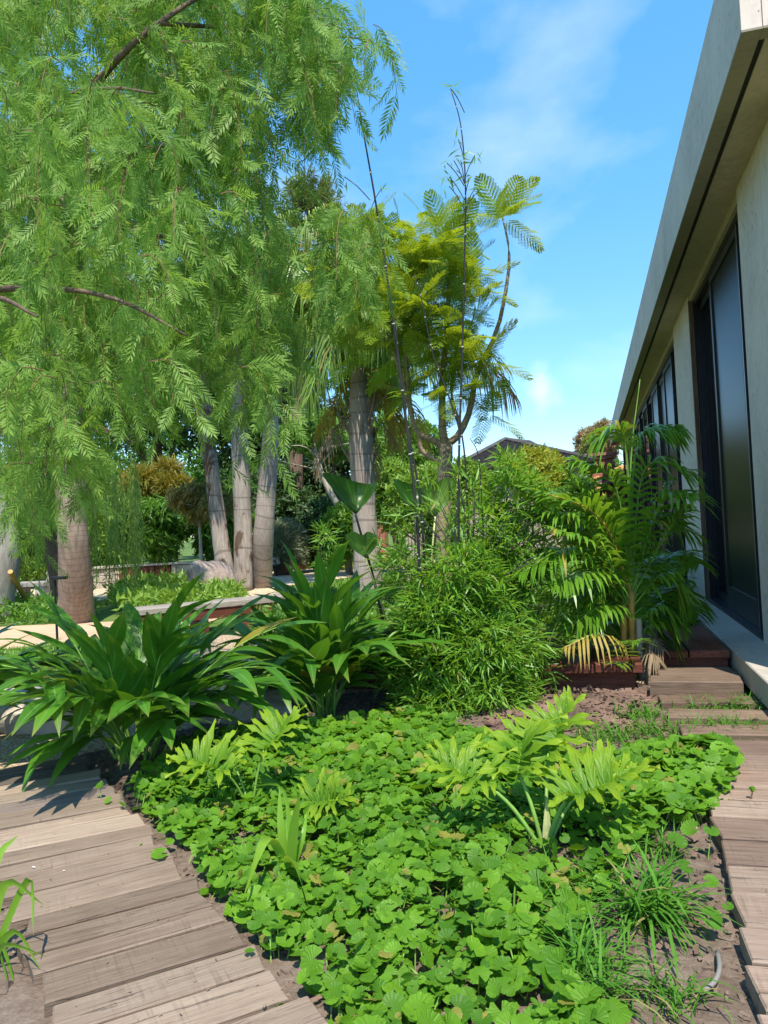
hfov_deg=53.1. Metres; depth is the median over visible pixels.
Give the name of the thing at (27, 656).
ginger plant
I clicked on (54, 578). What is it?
garden lamp
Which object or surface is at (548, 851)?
bed grass
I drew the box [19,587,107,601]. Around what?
gravel yard
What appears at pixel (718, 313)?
sliding door
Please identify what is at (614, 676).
timber deck
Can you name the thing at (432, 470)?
back shrub
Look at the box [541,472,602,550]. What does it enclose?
back shrub
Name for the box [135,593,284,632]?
bench
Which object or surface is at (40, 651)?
lawn
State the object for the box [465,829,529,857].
grass tuft
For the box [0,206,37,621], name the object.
swollen trunk tree
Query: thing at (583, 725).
grass tuft
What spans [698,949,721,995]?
hose
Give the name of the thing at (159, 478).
golden conifer
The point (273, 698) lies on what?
edging stone
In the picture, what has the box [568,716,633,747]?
grass tuft
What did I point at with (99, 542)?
boundary hedge
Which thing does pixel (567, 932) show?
grass tuft
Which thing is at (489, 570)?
black bamboo
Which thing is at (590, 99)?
sky
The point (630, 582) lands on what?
areca palm
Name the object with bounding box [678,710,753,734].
grass tuft
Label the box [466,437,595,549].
distant house
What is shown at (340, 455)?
garden shrub
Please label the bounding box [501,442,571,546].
yellow bush
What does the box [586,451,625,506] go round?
orange ridged house
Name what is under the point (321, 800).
philodendron
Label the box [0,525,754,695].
ground
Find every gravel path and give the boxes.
[0,626,649,768]
[246,559,455,596]
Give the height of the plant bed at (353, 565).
0.721 m
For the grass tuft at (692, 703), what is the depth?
5.66 m
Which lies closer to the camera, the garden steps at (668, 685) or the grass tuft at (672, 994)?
the grass tuft at (672, 994)
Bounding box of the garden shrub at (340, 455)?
[306,431,348,571]
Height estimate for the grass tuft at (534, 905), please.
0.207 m
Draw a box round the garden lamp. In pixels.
[50,576,67,653]
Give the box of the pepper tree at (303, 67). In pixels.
[0,0,410,579]
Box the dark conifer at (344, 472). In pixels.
[278,392,350,502]
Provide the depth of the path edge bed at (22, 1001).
2.53 m
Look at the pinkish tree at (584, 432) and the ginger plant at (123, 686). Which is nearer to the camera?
the ginger plant at (123, 686)
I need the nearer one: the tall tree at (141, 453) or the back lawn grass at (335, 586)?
the back lawn grass at (335, 586)
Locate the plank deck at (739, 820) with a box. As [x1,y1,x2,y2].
[705,740,767,1023]
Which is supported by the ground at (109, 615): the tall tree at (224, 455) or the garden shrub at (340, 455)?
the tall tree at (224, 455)
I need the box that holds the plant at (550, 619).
[466,544,700,646]
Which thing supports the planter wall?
on the gravel path at (287, 579)
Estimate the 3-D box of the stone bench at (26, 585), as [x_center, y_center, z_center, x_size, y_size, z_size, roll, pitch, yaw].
[-9.498,2.021,21.466,1.450,0.720,0.950,-3,-1,15]
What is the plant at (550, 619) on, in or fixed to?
on the ground at (109, 615)
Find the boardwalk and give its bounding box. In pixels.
[0,755,327,1023]
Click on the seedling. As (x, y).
(752, 788)
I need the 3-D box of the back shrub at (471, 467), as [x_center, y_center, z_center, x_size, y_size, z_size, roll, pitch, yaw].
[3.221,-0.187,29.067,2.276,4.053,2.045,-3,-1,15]
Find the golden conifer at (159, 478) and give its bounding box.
[116,452,196,499]
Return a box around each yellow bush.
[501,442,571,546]
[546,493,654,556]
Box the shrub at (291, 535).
[273,516,311,574]
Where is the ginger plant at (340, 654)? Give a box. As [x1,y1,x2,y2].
[181,540,462,718]
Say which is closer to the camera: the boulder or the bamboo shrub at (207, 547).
the boulder
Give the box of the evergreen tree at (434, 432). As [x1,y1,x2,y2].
[347,409,449,559]
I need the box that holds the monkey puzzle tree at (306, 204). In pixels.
[266,162,349,569]
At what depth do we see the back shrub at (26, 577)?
25.41 m
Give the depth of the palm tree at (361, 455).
14.45 m
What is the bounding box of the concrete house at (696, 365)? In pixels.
[610,0,767,707]
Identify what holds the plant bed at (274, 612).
on the ground at (109, 615)
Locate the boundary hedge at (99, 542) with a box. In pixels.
[21,490,146,580]
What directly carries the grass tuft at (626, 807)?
on the planting bed at (719, 1014)
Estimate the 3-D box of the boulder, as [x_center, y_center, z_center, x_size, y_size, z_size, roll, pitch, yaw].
[-4.171,1.738,18.622,1.294,1.189,1.095,-3,-1,15]
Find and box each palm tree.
[0,30,217,623]
[106,207,289,568]
[137,208,334,590]
[187,201,335,588]
[270,217,522,597]
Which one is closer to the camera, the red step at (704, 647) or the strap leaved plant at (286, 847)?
the strap leaved plant at (286, 847)
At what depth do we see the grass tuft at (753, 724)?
5.11 m
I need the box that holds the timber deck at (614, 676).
[333,639,642,689]
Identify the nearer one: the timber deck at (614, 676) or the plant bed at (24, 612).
the timber deck at (614, 676)
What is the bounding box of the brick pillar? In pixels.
[377,521,388,568]
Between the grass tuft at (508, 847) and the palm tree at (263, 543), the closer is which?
the grass tuft at (508, 847)
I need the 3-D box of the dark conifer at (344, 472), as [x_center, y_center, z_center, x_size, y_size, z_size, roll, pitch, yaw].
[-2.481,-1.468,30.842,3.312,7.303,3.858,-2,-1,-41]
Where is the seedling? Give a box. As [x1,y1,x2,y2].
[749,786,754,799]
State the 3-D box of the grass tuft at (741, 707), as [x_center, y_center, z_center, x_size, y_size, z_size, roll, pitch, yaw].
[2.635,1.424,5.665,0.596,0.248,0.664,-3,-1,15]
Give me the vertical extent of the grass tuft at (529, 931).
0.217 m
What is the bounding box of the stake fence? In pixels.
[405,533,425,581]
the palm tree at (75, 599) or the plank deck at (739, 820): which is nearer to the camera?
the plank deck at (739, 820)
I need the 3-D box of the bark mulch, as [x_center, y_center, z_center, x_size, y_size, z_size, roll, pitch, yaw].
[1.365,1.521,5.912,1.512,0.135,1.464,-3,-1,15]
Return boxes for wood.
[6,436,465,544]
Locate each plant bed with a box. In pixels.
[0,588,107,625]
[101,568,250,610]
[245,584,452,642]
[303,557,455,569]
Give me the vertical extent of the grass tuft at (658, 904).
0.406 m
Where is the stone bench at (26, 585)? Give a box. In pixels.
[16,573,50,597]
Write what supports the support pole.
on the ground at (109, 615)
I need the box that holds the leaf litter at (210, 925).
[1,774,767,1018]
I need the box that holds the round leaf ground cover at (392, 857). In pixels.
[95,704,744,1023]
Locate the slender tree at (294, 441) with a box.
[278,406,352,573]
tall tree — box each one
[0,272,117,577]
[85,271,247,497]
[186,349,329,537]
[328,356,419,426]
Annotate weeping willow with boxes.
[0,417,145,597]
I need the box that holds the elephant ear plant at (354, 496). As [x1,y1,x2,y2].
[323,473,452,691]
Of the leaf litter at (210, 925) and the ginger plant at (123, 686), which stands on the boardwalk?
the leaf litter at (210, 925)
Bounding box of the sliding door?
[693,212,763,640]
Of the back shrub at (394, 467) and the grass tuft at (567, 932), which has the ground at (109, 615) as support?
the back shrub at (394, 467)
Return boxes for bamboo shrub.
[101,493,193,570]
[177,492,254,563]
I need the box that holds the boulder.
[186,560,238,586]
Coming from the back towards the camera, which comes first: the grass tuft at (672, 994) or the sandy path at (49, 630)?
the sandy path at (49, 630)
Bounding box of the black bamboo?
[304,82,582,718]
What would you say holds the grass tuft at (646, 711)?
on the planting bed at (719, 1014)
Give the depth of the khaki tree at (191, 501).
22.84 m
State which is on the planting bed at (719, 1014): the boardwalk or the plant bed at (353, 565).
the boardwalk
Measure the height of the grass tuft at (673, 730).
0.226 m
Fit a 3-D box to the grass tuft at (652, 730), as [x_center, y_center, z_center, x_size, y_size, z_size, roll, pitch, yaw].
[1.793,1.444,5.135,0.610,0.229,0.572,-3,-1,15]
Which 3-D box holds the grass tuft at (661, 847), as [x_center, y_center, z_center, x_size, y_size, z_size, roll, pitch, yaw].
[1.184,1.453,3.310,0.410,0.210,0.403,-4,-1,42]
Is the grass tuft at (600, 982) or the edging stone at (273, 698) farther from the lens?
the edging stone at (273, 698)
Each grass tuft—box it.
[401,843,495,911]
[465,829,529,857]
[503,902,566,948]
[505,860,613,919]
[522,900,662,1001]
[541,912,682,1023]
[555,848,646,915]
[565,835,745,976]
[568,710,607,734]
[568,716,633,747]
[573,714,661,746]
[574,801,663,841]
[588,949,745,1023]
[603,814,706,873]
[608,697,675,724]
[608,708,699,739]
[638,710,718,733]
[672,693,726,708]
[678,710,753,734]
[704,688,765,709]
[707,707,767,728]
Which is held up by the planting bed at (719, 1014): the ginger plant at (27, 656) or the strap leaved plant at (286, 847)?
the strap leaved plant at (286, 847)
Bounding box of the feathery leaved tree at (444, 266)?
[293,173,544,595]
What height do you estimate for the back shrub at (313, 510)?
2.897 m
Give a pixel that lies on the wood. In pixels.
(190, 468)
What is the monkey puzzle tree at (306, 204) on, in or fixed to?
on the gravel path at (287, 579)
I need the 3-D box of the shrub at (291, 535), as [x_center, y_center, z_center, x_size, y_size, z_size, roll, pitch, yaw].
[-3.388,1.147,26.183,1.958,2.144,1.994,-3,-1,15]
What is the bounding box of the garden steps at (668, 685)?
[649,667,767,740]
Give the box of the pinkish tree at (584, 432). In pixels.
[571,416,621,461]
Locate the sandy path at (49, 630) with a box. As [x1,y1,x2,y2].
[0,618,216,648]
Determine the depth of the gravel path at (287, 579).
23.53 m
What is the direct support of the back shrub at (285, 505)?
on the ground at (109, 615)
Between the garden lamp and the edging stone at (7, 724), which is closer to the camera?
the edging stone at (7, 724)
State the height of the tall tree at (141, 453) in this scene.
13.406 m
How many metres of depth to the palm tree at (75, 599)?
13.57 m
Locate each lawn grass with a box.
[308,566,465,601]
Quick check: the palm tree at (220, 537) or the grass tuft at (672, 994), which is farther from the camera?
the palm tree at (220, 537)
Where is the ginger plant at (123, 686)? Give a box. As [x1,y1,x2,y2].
[0,570,325,791]
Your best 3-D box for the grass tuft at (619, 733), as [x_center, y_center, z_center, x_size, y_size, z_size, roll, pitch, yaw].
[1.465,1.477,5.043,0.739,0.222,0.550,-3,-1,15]
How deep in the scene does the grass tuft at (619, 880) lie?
3.00 m
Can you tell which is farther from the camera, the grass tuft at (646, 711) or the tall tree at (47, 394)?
the tall tree at (47, 394)
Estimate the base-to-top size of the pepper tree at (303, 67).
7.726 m
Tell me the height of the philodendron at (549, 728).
0.656 m
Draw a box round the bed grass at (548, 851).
[405,736,703,963]
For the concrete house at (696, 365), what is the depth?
7.88 m
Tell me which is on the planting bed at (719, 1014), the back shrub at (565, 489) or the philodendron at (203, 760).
the philodendron at (203, 760)
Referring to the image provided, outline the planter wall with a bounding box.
[92,561,208,588]
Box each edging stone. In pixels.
[0,686,90,734]
[161,689,292,723]
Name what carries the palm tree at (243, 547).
on the gravel path at (287, 579)
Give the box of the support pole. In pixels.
[8,569,27,603]
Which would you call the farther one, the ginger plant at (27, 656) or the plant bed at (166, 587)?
the plant bed at (166, 587)
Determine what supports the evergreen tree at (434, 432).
on the gravel path at (287, 579)
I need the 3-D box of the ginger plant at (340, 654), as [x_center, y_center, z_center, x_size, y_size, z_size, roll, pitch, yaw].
[-0.500,0.930,6.304,2.320,1.427,2.259,-3,-1,-6]
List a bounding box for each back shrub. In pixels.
[18,517,46,581]
[250,458,320,567]
[292,494,342,569]
[317,501,381,574]
[374,455,425,570]
[384,460,471,564]
[452,454,491,522]
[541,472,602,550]
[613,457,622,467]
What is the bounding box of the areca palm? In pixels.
[507,381,721,683]
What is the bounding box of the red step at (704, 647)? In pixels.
[642,626,729,674]
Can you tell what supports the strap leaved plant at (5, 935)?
on the path edge bed at (22, 1001)
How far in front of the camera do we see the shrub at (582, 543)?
17.74 m
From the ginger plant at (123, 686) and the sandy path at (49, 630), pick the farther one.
the sandy path at (49, 630)
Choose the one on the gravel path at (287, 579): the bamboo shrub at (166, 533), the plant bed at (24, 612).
the bamboo shrub at (166, 533)
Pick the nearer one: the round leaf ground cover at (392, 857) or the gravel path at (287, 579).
the round leaf ground cover at (392, 857)
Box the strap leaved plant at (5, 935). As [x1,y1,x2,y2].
[0,835,46,979]
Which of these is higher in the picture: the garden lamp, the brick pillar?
the brick pillar
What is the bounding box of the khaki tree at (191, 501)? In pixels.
[163,476,233,560]
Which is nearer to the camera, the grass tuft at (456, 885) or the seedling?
the grass tuft at (456, 885)
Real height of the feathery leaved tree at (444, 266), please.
5.880 m
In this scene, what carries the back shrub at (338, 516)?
on the gravel path at (287, 579)
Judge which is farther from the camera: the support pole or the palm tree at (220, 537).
the palm tree at (220, 537)
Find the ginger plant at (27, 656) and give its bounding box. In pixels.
[0,620,72,707]
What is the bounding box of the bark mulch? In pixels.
[480,684,670,733]
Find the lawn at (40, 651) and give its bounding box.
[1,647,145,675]
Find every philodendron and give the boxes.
[164,704,308,798]
[285,763,357,825]
[416,685,660,854]
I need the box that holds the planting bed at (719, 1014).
[80,683,757,1023]
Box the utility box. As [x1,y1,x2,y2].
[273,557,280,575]
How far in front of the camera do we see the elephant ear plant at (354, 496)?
6.98 m
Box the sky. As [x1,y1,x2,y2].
[0,0,713,537]
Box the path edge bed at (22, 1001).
[0,901,51,1023]
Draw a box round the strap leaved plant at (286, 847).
[243,783,307,904]

